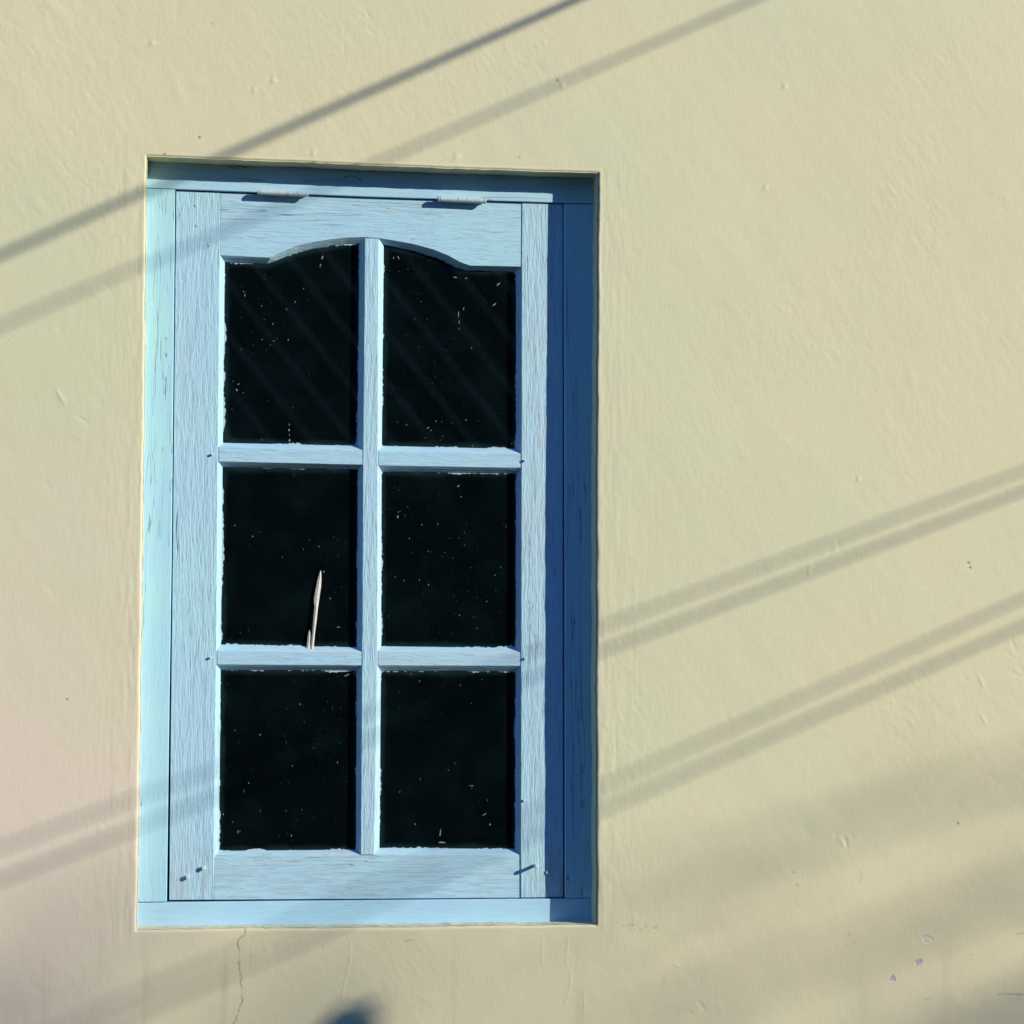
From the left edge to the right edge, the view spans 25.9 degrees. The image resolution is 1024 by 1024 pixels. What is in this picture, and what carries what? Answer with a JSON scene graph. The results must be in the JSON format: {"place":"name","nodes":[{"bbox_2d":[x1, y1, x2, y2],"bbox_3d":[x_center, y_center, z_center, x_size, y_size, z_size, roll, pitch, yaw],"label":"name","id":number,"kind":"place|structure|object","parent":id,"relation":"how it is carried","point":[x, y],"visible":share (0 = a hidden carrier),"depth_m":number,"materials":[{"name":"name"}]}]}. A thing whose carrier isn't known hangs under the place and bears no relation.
{"place":"outdoors","nodes":[
{"label":"outdoors","id":0,"kind":"place"},
{"label":"ground","id":1,"kind":"structure","parent":0,"visible":0},
{"bbox_2d":[0,0,1023,1023],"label":"house wall","id":2,"kind":"structure","parent":1,"relation":"on","point":[807,594],"depth_m":3.44,"materials":[{"name":"beige paint"}]},
{"bbox_2d":[137,162,593,925],"bbox_3d":[-0.215,0.053,3.426,0.727,1.194,0.058,1,-3,-8],"label":"window","id":3,"kind":"structure","parent":2,"relation":"attached to","point":[383,402],"depth_m":3.42,"materials":[{"name":"paint"}]},
{"bbox_2d":[307,630,310,648],"bbox_3d":[-0.311,0.195,3.402,0.006,0.030,0.005,1,-3,-8],"label":"wood splinter","id":4,"kind":"object","parent":3,"relation":"on","point":[308,639],"visible":1,"depth_m":3.40,"materials":[{"name":"beige wood"}]},
{"bbox_2d":[310,570,320,648],"bbox_3d":[-0.300,0.150,3.406,0.016,0.121,0.006,1,-3,-8],"label":"wood splinter","id":5,"kind":"object","parent":3,"relation":"on","point":[317,594],"visible":1,"depth_m":3.40,"materials":[{"name":"beige wood"}]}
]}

